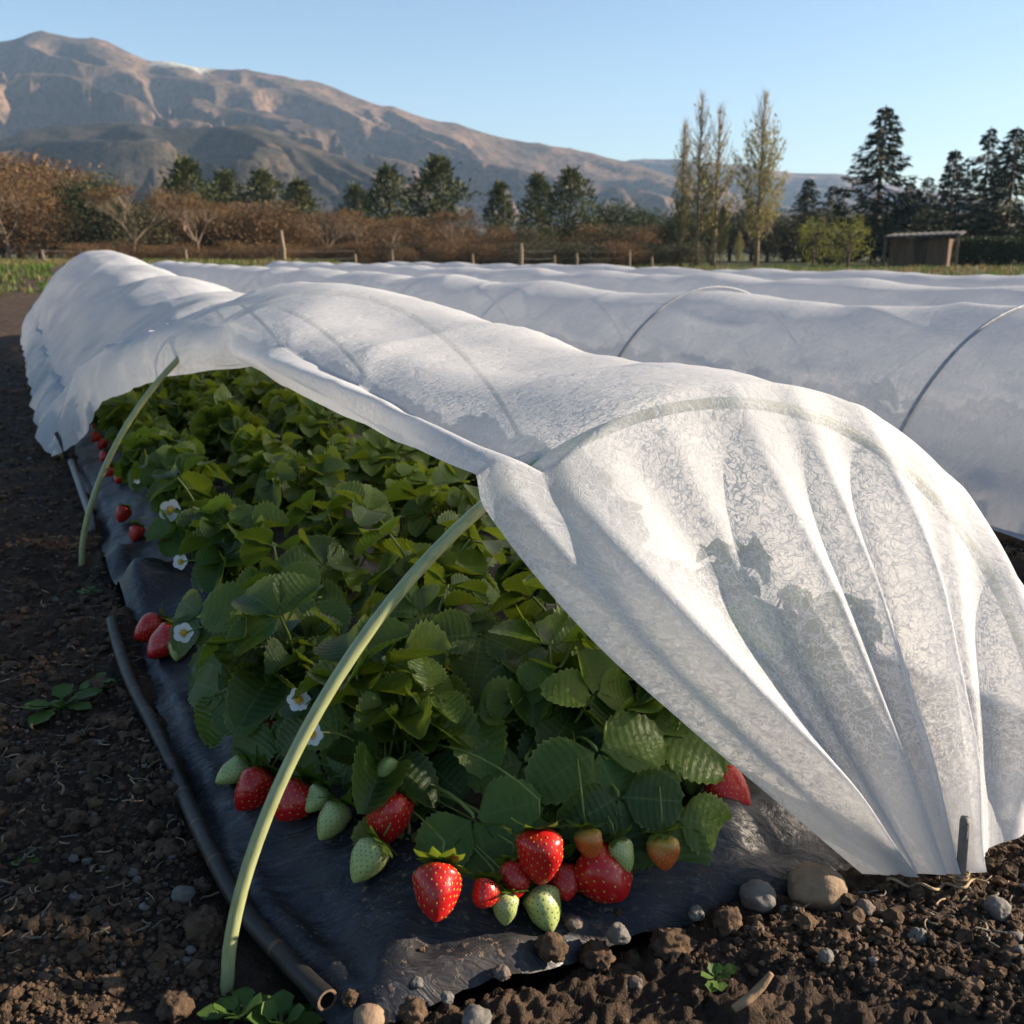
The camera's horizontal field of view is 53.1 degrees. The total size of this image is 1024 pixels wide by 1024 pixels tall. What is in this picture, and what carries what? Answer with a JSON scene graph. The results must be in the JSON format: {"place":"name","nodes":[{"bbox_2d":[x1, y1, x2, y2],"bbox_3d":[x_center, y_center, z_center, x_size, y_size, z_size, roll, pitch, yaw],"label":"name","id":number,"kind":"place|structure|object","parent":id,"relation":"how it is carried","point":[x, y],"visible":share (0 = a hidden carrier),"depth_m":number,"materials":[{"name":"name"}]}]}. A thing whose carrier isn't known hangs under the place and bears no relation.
{"place":"outdoors","nodes":[
{"label":"outdoors","id":0,"kind":"place"},
{"bbox_2d":[0,31,824,238],"bbox_3d":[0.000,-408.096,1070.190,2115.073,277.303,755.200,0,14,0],"label":"mountain","id":1,"kind":"structure","parent":0,"point":[48,79],"depth_m":1151.70,"materials":[{"name":"stone"}]},
{"bbox_2d":[0,122,847,253],"bbox_3d":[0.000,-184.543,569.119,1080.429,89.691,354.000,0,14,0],"label":"foothill","id":2,"kind":"structure","parent":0,"point":[135,153],"depth_m":611.37,"materials":[{"name":"stone"}]},
{"bbox_2d":[0,254,1023,1023],"bbox_3d":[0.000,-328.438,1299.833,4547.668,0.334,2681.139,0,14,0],"label":"soil ground","id":3,"kind":"structure","parent":0,"point":[672,990],"depth_m":0.87,"materials":[{"name":"soil"}]},
{"bbox_2d":[0,182,90,258],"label":"brown tree","id":4,"kind":"object","parent":3,"relation":"on","point":[38,232],"visible":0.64,"depth_m":52.14,"materials":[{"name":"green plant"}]},
{"bbox_2d":[22,683,102,728],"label":"weed","id":5,"kind":"object","parent":3,"relation":"on","point":[60,691],"visible":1,"depth_m":1.26,"materials":[{"name":"green plant"}]},
{"bbox_2d":[0,152,143,259],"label":"brown tree","id":6,"kind":"object","parent":3,"relation":"on","point":[30,165],"visible":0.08,"depth_m":60.01,"materials":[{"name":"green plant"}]},
{"bbox_2d":[36,168,144,254],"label":"leafy tree","id":7,"kind":"object","parent":3,"relation":"on","point":[73,200],"visible":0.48,"depth_m":49.12,"materials":[{"name":"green plant"}]},
{"bbox_2d":[28,203,161,257],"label":"scrub bush","id":8,"kind":"object","parent":3,"relation":"on","point":[89,227],"visible":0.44,"depth_m":48.57,"materials":[{"name":"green plant"}]},
{"bbox_2d":[78,356,178,565],"bbox_3d":[-0.366,-0.162,2.042,0.984,0.551,0.011,-7,16,-25],"label":"hoop","id":9,"kind":"object","parent":3,"relation":"on","point":[169,368],"visible":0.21,"depth_m":1.88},
{"bbox_2d":[68,199,193,256],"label":"scrub bush","id":10,"kind":"object","parent":3,"relation":"on","point":[132,229],"visible":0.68,"depth_m":48.34,"materials":[{"name":"brown plant"}]},
{"bbox_2d":[155,989,195,1023],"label":"clod","id":11,"kind":"object","parent":3,"relation":"on","point":[176,1007],"visible":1,"depth_m":0.77,"materials":[{"name":"soil"}]},
{"bbox_2d":[182,905,225,948],"bbox_3d":[-0.258,0.350,0.862,0.036,0.031,0.039,-9,17,-32],"label":"clod","id":12,"kind":"object","parent":3,"relation":"on","point":[204,927],"visible":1,"depth_m":0.85,"materials":[{"name":"soil"}]},
{"bbox_2d":[106,616,336,1010],"bbox_3d":[-0.380,0.265,1.142,0.042,0.020,0.930,-8,16,-29],"label":"irrigation pipe","id":13,"kind":"object","parent":3,"relation":"on","point":[319,992],"visible":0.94,"depth_m":0.93,"materials":[{"name":"plastic"}]},
{"bbox_2d":[197,986,270,1023],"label":"weed","id":14,"kind":"object","parent":3,"relation":"on","point":[219,1009],"visible":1,"depth_m":0.77,"materials":[{"name":"green plant"}]},
{"bbox_2d":[195,200,292,258],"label":"scrub bush","id":15,"kind":"object","parent":3,"relation":"on","point":[232,234],"visible":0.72,"depth_m":50.50,"materials":[{"name":"brown plant"}]},
{"bbox_2d":[229,167,290,229],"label":"pine tree","id":16,"kind":"object","parent":3,"relation":"on","point":[260,178],"visible":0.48,"depth_m":64.56,"materials":[{"name":"green plant"}]},
{"bbox_2d":[221,199,331,257],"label":"scrub bush","id":17,"kind":"object","parent":3,"relation":"on","point":[273,226],"visible":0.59,"depth_m":50.95,"materials":[{"name":"brown plant"}]},
{"bbox_2d":[247,989,324,1023],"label":"weed","id":18,"kind":"object","parent":3,"relation":"on","point":[280,1002],"visible":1,"depth_m":0.77,"materials":[{"name":"green plant"}]},
{"bbox_2d":[256,213,331,257],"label":"scrub bush","id":19,"kind":"object","parent":3,"relation":"on","point":[298,238],"visible":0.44,"depth_m":51.31,"materials":[{"name":"brown plant"}]},
{"bbox_2d":[40,231,652,266],"bbox_3d":[-5.538,-9.680,38.247,21.383,1.507,5.885,-4,15,-14],"label":"wire fence","id":20,"kind":"object","parent":3,"relation":"on","point":[283,250],"visible":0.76,"depth_m":38.72,"materials":[{"name":"brown wood"}]},
{"bbox_2d":[220,458,538,995],"bbox_3d":[0.189,0.140,0.972,0.964,0.492,0.059,-7,16,-25],"label":"hoop","id":21,"kind":"object","parent":3,"relation":"on","point":[435,551],"visible":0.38,"depth_m":0.81,"materials":[{"name":"plastic"}]},
{"bbox_2d":[20,250,1023,877],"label":"row cover","id":22,"kind":"object","parent":21,"relation":"on","point":[804,606],"visible":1,"depth_m":0.91,"materials":[{"name":"fabric"}]},
{"bbox_2d":[354,161,422,240],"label":"pine tree","id":23,"kind":"object","parent":3,"relation":"on","point":[386,175],"visible":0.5,"depth_m":60.83,"materials":[{"name":"green plant"}]},
{"bbox_2d":[397,996,427,1023],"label":"clod","id":24,"kind":"object","parent":3,"relation":"on","point":[413,1010],"visible":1,"depth_m":0.74,"materials":[{"name":"soil"}]},
{"bbox_2d":[419,205,483,260],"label":"bare tree","id":25,"kind":"object","parent":3,"relation":"on","point":[439,219],"visible":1,"depth_m":42.93,"materials":[{"name":"brown plant"}]},
{"bbox_2d":[74,388,852,1023],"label":"mulch film","id":26,"kind":"object","parent":3,"relation":"on","point":[330,922],"visible":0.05,"depth_m":0.89,"materials":[{"name":"plastic"}]},
{"bbox_2d":[95,389,166,460],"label":"strawberry plant","id":27,"kind":"object","parent":26,"relation":"on","point":[125,404],"visible":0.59,"depth_m":2.51,"materials":[{"name":"green plant"}]},
{"bbox_2d":[109,382,173,422],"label":"strawberry plant","id":28,"kind":"object","parent":26,"relation":"on","point":[158,401],"visible":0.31,"depth_m":2.74,"materials":[{"name":"green plant"}]},
{"bbox_2d":[113,426,198,522],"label":"strawberry plant","id":29,"kind":"object","parent":26,"relation":"on","point":[135,447],"visible":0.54,"depth_m":2.02,"materials":[{"name":"green plant"}]},
{"bbox_2d":[128,439,232,541],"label":"strawberry plant","id":30,"kind":"object","parent":26,"relation":"on","point":[161,459],"visible":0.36,"depth_m":1.85,"materials":[{"name":"green plant"}]},
{"bbox_2d":[166,390,207,431],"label":"strawberry plant","id":31,"kind":"object","parent":26,"relation":"on","point":[189,400],"visible":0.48,"depth_m":2.77,"materials":[{"name":"green plant"}]},
{"bbox_2d":[165,373,219,429],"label":"strawberry plant","id":32,"kind":"object","parent":26,"relation":"on","point":[187,382],"visible":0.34,"depth_m":2.97,"materials":[{"name":"green plant"}]},
{"bbox_2d":[145,452,246,559],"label":"strawberry plant","id":33,"kind":"object","parent":26,"relation":"on","point":[171,526],"visible":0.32,"depth_m":1.70,"materials":[{"name":"green plant"}]},
{"bbox_2d":[134,492,289,660],"bbox_3d":[-0.433,0.085,1.464,0.190,0.210,0.231,10,17,33],"label":"strawberry plant","id":34,"kind":"object","parent":26,"relation":"on","point":[214,542],"visible":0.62,"depth_m":1.46,"materials":[{"name":"green plant"}]},
{"bbox_2d":[183,382,241,434],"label":"strawberry plant","id":35,"kind":"object","parent":26,"relation":"on","point":[222,395],"visible":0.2,"depth_m":2.60,"materials":[{"name":"green plant"}]},
{"bbox_2d":[188,402,268,463],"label":"strawberry plant","id":36,"kind":"object","parent":26,"relation":"on","point":[227,421],"visible":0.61,"depth_m":2.29,"materials":[{"name":"green plant"}]},
{"bbox_2d":[217,423,302,492],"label":"strawberry plant","id":37,"kind":"object","parent":26,"relation":"on","point":[247,435],"visible":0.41,"depth_m":2.11,"materials":[{"name":"green plant"}]},
{"bbox_2d":[169,526,358,695],"bbox_3d":[-0.320,0.133,1.287,0.262,0.221,0.268,-1,14,-3],"label":"strawberry plant","id":38,"kind":"object","parent":26,"relation":"on","point":[188,629],"visible":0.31,"depth_m":1.31,"materials":[{"name":"green plant"}]},
{"bbox_2d":[238,373,290,414],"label":"strawberry plant","id":39,"kind":"object","parent":26,"relation":"on","point":[265,384],"visible":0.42,"depth_m":2.86,"materials":[{"name":"green plant"}]},
{"bbox_2d":[232,450,313,505],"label":"strawberry plant","id":40,"kind":"object","parent":26,"relation":"on","point":[258,463],"visible":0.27,"depth_m":1.91,"materials":[{"name":"green plant"}]},
{"bbox_2d":[264,386,323,444],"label":"strawberry plant","id":41,"kind":"object","parent":26,"relation":"on","point":[281,408],"visible":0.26,"depth_m":2.49,"materials":[{"name":"green plant"}]},
{"bbox_2d":[252,444,350,534],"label":"strawberry plant","id":42,"kind":"object","parent":26,"relation":"on","point":[324,477],"visible":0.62,"depth_m":1.73,"materials":[{"name":"green plant"}]},
{"bbox_2d":[188,571,446,810],"bbox_3d":[-0.213,0.165,1.097,0.265,0.215,0.221,-4,15,-17],"label":"strawberry plant","id":43,"kind":"object","parent":26,"relation":"on","point":[265,658],"visible":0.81,"depth_m":1.06,"materials":[{"name":"green plant"}]},
{"bbox_2d":[280,398,356,467],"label":"strawberry plant","id":44,"kind":"object","parent":26,"relation":"on","point":[305,423],"visible":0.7,"depth_m":2.31,"materials":[{"name":"green plant"}]},
{"bbox_2d":[284,480,398,592],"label":"strawberry plant","id":45,"kind":"object","parent":26,"relation":"on","point":[343,529],"visible":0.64,"depth_m":1.52,"materials":[{"name":"green plant"}]},
{"bbox_2d":[312,433,370,481],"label":"strawberry plant","id":46,"kind":"object","parent":26,"relation":"on","point":[341,443],"visible":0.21,"depth_m":2.19,"materials":[{"name":"green plant"}]},
{"bbox_2d":[344,429,429,509],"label":"strawberry plant","id":47,"kind":"object","parent":26,"relation":"on","point":[374,454],"visible":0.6,"depth_m":1.96,"materials":[{"name":"green plant"}]},
{"bbox_2d":[382,462,449,535],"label":"strawberry plant","id":48,"kind":"object","parent":26,"relation":"on","point":[415,476],"visible":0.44,"depth_m":1.83,"materials":[{"name":"green plant"}]},
{"bbox_2d":[274,614,565,931],"bbox_3d":[-0.086,0.218,0.918,0.247,0.233,0.296,-5,15,-18],"label":"strawberry plant","id":49,"kind":"object","parent":26,"relation":"on","point":[397,756],"visible":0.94,"depth_m":0.91,"materials":[{"name":"green plant"}]},
{"bbox_2d":[349,509,505,618],"bbox_3d":[-0.116,0.085,1.368,0.213,0.178,0.181,-3,15,-12],"label":"strawberry plant","id":50,"kind":"object","parent":26,"relation":"on","point":[471,563],"visible":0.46,"depth_m":1.34,"materials":[{"name":"green plant"}]},
{"bbox_2d":[384,460,497,566],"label":"strawberry plant","id":51,"kind":"object","parent":26,"relation":"on","point":[420,512],"visible":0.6,"depth_m":1.63,"materials":[{"name":"green plant"}]},
{"bbox_2d":[365,558,538,715],"bbox_3d":[-0.083,0.147,1.144,0.185,0.168,0.211,-4,15,-15],"label":"strawberry plant","id":52,"kind":"object","parent":26,"relation":"on","point":[477,652],"visible":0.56,"depth_m":1.10,"materials":[{"name":"green plant"}]},
{"bbox_2d":[482,527,545,613],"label":"strawberry plant","id":53,"kind":"object","parent":26,"relation":"on","point":[514,564],"visible":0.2,"depth_m":1.45,"materials":[{"name":"green plant"}]},
{"bbox_2d":[488,570,599,649],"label":"strawberry plant","id":54,"kind":"object","parent":26,"relation":"on","point":[521,587],"visible":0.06,"depth_m":1.23,"materials":[{"name":"green plant"}]},
{"bbox_2d":[534,931,568,962],"bbox_3d":[0.032,0.347,0.816,0.025,0.026,0.026,-13,19,-41],"label":"clod","id":55,"kind":"object","parent":26,"relation":"on","point":[552,946],"visible":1,"depth_m":0.81,"materials":[{"name":"soil"}]},
{"bbox_2d":[464,605,684,903],"bbox_3d":[0.051,0.216,0.968,0.194,0.206,0.291,-1,14,-3],"label":"strawberry plant","id":56,"kind":"object","parent":26,"relation":"on","point":[597,791],"visible":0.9,"depth_m":0.92,"materials":[{"name":"green plant"}]},
{"bbox_2d":[589,640,750,870],"bbox_3d":[0.136,0.196,0.984,0.201,0.225,0.253,10,17,35],"label":"strawberry plant","id":57,"kind":"object","parent":26,"relation":"on","point":[694,764],"visible":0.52,"depth_m":0.93,"materials":[{"name":"green plant"}]},
{"bbox_2d":[0,348,1023,1023],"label":"soil crumbs","id":58,"kind":"object","parent":3,"relation":"on","point":[116,984],"visible":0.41,"depth_m":0.88,"materials":[{"name":"soil"}]},
{"bbox_2d":[0,360,1023,980],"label":"pebbles","id":59,"kind":"object","parent":3,"relation":"on","point":[132,872],"visible":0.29,"depth_m":0.91,"materials":[{"name":"grey stone"}]},
{"bbox_2d":[381,241,674,265],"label":"hedge","id":60,"kind":"object","parent":3,"relation":"on","point":[657,244],"visible":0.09,"depth_m":45.35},
{"bbox_2d":[535,164,607,243],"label":"pine tree","id":61,"kind":"object","parent":3,"relation":"on","point":[567,177],"visible":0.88,"depth_m":55.17,"materials":[{"name":"green plant"}]},
{"bbox_2d":[150,261,1023,540],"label":"row cover","id":62,"kind":"object","parent":3,"relation":"on","point":[964,427],"visible":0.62,"depth_m":2.76,"materials":[{"name":"fabric"}]},
{"bbox_2d":[579,938,615,972],"bbox_3d":[0.069,0.361,0.833,0.029,0.022,0.033,-4,15,-16],"label":"clod","id":63,"kind":"object","parent":3,"relation":"on","point":[597,955],"visible":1,"depth_m":0.82,"materials":[{"name":"soil"}]},
{"bbox_2d":[580,197,663,261],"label":"scrub bush","id":64,"kind":"object","parent":3,"relation":"on","point":[614,210],"visible":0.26,"depth_m":66.65,"materials":[{"name":"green plant"}]},
{"bbox_2d":[265,261,1023,305],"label":"row cover","id":65,"kind":"object","parent":3,"relation":"on","point":[861,291],"visible":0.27,"depth_m":5.81,"materials":[{"name":"fabric"}]},
{"bbox_2d":[648,927,697,961],"bbox_3d":[0.133,0.357,0.844,0.041,0.030,0.036,2,14,7],"label":"clod","id":66,"kind":"object","parent":3,"relation":"on","point":[666,944],"visible":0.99,"depth_m":0.84,"materials":[{"name":"soil"}]},
{"bbox_2d":[670,114,694,265],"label":"poplar tree","id":67,"kind":"object","parent":3,"relation":"on","point":[680,228],"visible":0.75,"depth_m":45.79,"materials":[{"name":"green plant"}]},
{"bbox_2d":[385,261,1023,287],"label":"row cover","id":68,"kind":"object","parent":3,"relation":"on","point":[967,281],"visible":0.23,"depth_m":7.90,"materials":[{"name":"fabric"}]},
{"bbox_2d":[675,88,743,265],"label":"poplar tree","id":69,"kind":"object","parent":3,"relation":"on","point":[710,194],"visible":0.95,"depth_m":44.61,"materials":[{"name":"green plant"}]},
{"bbox_2d":[701,963,737,992],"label":"weed","id":70,"kind":"object","parent":3,"relation":"on","point":[727,970],"visible":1,"depth_m":0.79,"materials":[{"name":"green plant"}]},
{"bbox_2d":[712,905,742,936],"bbox_3d":[0.179,0.339,0.852,0.026,0.023,0.025,-12,19,-39],"label":"clod","id":71,"kind":"object","parent":3,"relation":"on","point":[727,920],"visible":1,"depth_m":0.84,"materials":[{"name":"soil"}]},
{"bbox_2d":[739,879,775,913],"bbox_3d":[0.211,0.330,0.880,0.031,0.029,0.031,5,15,18],"label":"stone","id":72,"kind":"object","parent":3,"relation":"on","point":[758,896],"visible":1,"depth_m":0.87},
{"bbox_2d":[730,87,788,265],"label":"poplar tree","id":73,"kind":"object","parent":3,"relation":"on","point":[761,185],"visible":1,"depth_m":43.69,"materials":[{"name":"green plant"}]},
{"bbox_2d":[730,210,819,262],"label":"scrub bush","id":74,"kind":"object","parent":3,"relation":"on","point":[765,242],"visible":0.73,"depth_m":58.54,"materials":[{"name":"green plant"}]},
{"bbox_2d":[776,178,832,262],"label":"fir tree","id":75,"kind":"object","parent":3,"relation":"on","point":[804,200],"visible":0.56,"depth_m":59.41,"materials":[{"name":"green plant"}]},
{"bbox_2d":[787,862,847,912],"bbox_3d":[0.265,0.325,0.888,0.050,0.039,0.044,2,14,8],"label":"stone","id":76,"kind":"object","parent":3,"relation":"on","point":[822,888],"visible":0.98,"depth_m":0.87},
{"bbox_2d":[795,217,840,265],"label":"young tree","id":77,"kind":"object","parent":3,"relation":"on","point":[813,246],"visible":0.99,"depth_m":40.58,"materials":[{"name":"green plant"}]},
{"bbox_2d":[828,213,874,266],"bbox_3d":[13.097,-10.499,39.724,2.002,2.082,2.032,9,17,33],"label":"young tree","id":78,"kind":"object","parent":3,"relation":"on","point":[849,244],"visible":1,"depth_m":39.60,"materials":[{"name":"green plant"}]},
{"bbox_2d":[806,104,929,264],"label":"fir tree","id":79,"kind":"object","parent":3,"relation":"on","point":[877,206],"visible":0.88,"depth_m":47.43,"materials":[{"name":"green plant"}]},
{"bbox_2d":[882,230,965,266],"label":"shed","id":80,"kind":"structure","parent":3,"relation":"on","point":[929,252],"depth_m":42.18,"materials":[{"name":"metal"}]},
{"bbox_2d":[915,150,974,258],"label":"fir tree","id":81,"kind":"object","parent":3,"relation":"on","point":[944,194],"visible":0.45,"depth_m":51.45,"materials":[{"name":"green plant"}]},
{"bbox_2d":[899,304,1023,431],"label":"hoop","id":82,"kind":"object","parent":3,"relation":"on","point":[939,369],"visible":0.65,"depth_m":2.35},
{"bbox_2d":[955,815,969,889],"bbox_3d":[0.393,0.330,0.902,0.011,0.137,0.008,0,14,0],"label":"stake","id":83,"kind":"object","parent":3,"relation":"on","point":[963,837],"visible":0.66,"depth_m":0.89,"materials":[{"name":"metal"}]},
{"bbox_2d":[930,126,1023,264],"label":"fir tree","id":84,"kind":"object","parent":3,"relation":"on","point":[988,145],"visible":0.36,"depth_m":49.57,"materials":[{"name":"green plant"}]},
{"bbox_2d":[952,126,1023,264],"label":"fir tree","id":85,"kind":"object","parent":3,"relation":"on","point":[989,216],"visible":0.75,"depth_m":47.63,"materials":[{"name":"green plant"}]},
{"bbox_2d":[952,234,1023,266],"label":"hedge","id":86,"kind":"object","parent":3,"relation":"on","point":[980,246],"visible":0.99,"depth_m":43.36,"materials":[{"name":"green plant"}]},
{"bbox_2d":[0,257,1023,298],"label":"grass","id":87,"kind":"structure","parent":0,"point":[30,266],"depth_m":29.97,"materials":[{"name":"plant"}]},
{"bbox_2d":[0,366,1023,953],"bbox_3d":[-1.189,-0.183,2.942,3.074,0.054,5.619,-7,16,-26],"label":"soil clods","id":88,"kind":"object","parent":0,"point":[182,820],"visible":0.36,"depth_m":0.96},
{"bbox_2d":[0,0,1023,202],"label":"sky","id":89,"kind":"structure","parent":0,"point":[613,79],"materials":[{"name":"blue"}]},
{"bbox_2d":[626,159,1023,216],"bbox_3d":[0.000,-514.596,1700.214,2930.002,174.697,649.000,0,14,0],"label":"ridge","id":90,"kind":"structure","parent":0,"point":[794,182],"depth_m":1804.63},
{"label":"ground","id":91,"kind":"structure","parent":0,"visible":0},
{"bbox_2d":[0,171,40,258],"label":"bare tree","id":92,"kind":"object","parent":91,"relation":"on","point":[12,191],"visible":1,"depth_m":47.39,"materials":[{"name":"brown plant"}]},
{"bbox_2d":[0,177,61,259],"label":"brown tree","id":93,"kind":"object","parent":91,"relation":"on","point":[3,252],"visible":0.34,"depth_m":53.65,"materials":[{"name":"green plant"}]},
{"bbox_2d":[0,164,140,257],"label":"brown tree","id":94,"kind":"object","parent":91,"relation":"on","point":[45,178],"visible":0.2,"depth_m":56.45,"materials":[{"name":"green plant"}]},
{"bbox_2d":[76,180,199,252],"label":"bare tree","id":95,"kind":"object","parent":91,"relation":"on","point":[110,194],"visible":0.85,"depth_m":43.77,"materials":[{"name":"brown plant"}]},
{"bbox_2d":[145,184,229,249],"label":"bare tree","id":96,"kind":"object","parent":91,"relation":"on","point":[192,205],"visible":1,"depth_m":42.98,"materials":[{"name":"brown plant"}]},
{"bbox_2d":[147,149,229,256],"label":"pine tree","id":97,"kind":"object","parent":91,"relation":"on","point":[184,166],"visible":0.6,"depth_m":58.73,"materials":[{"name":"green plant"}]},
{"bbox_2d":[206,165,250,226],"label":"pine tree","id":98,"kind":"object","parent":91,"relation":"on","point":[226,184],"visible":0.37,"depth_m":66.39,"materials":[{"name":"green plant"}]},
{"bbox_2d":[273,175,325,224],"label":"pine tree","id":99,"kind":"object","parent":91,"relation":"on","point":[299,190],"visible":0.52,"depth_m":62.75,"materials":[{"name":"green plant"}]},
{"bbox_2d":[331,181,374,245],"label":"pine tree","id":100,"kind":"object","parent":91,"relation":"on","point":[353,190],"visible":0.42,"depth_m":66.74,"materials":[{"name":"green plant"}]},
{"bbox_2d":[397,148,481,230],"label":"pine tree","id":101,"kind":"object","parent":91,"relation":"on","point":[436,170],"visible":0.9,"depth_m":56.87,"materials":[{"name":"green plant"}]},
{"bbox_2d":[479,178,518,239],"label":"pine tree","id":102,"kind":"object","parent":91,"relation":"on","point":[497,191],"visible":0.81,"depth_m":59.15,"materials":[{"name":"green plant"}]},
{"bbox_2d":[494,240,561,264],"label":"bush","id":103,"kind":"object","parent":91,"relation":"on","point":[527,253],"visible":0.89,"depth_m":40.80,"materials":[{"name":"brown plant"}]},
{"bbox_2d":[509,170,562,242],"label":"pine tree","id":104,"kind":"object","parent":91,"relation":"on","point":[536,181],"visible":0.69,"depth_m":57.18,"materials":[{"name":"green plant"}]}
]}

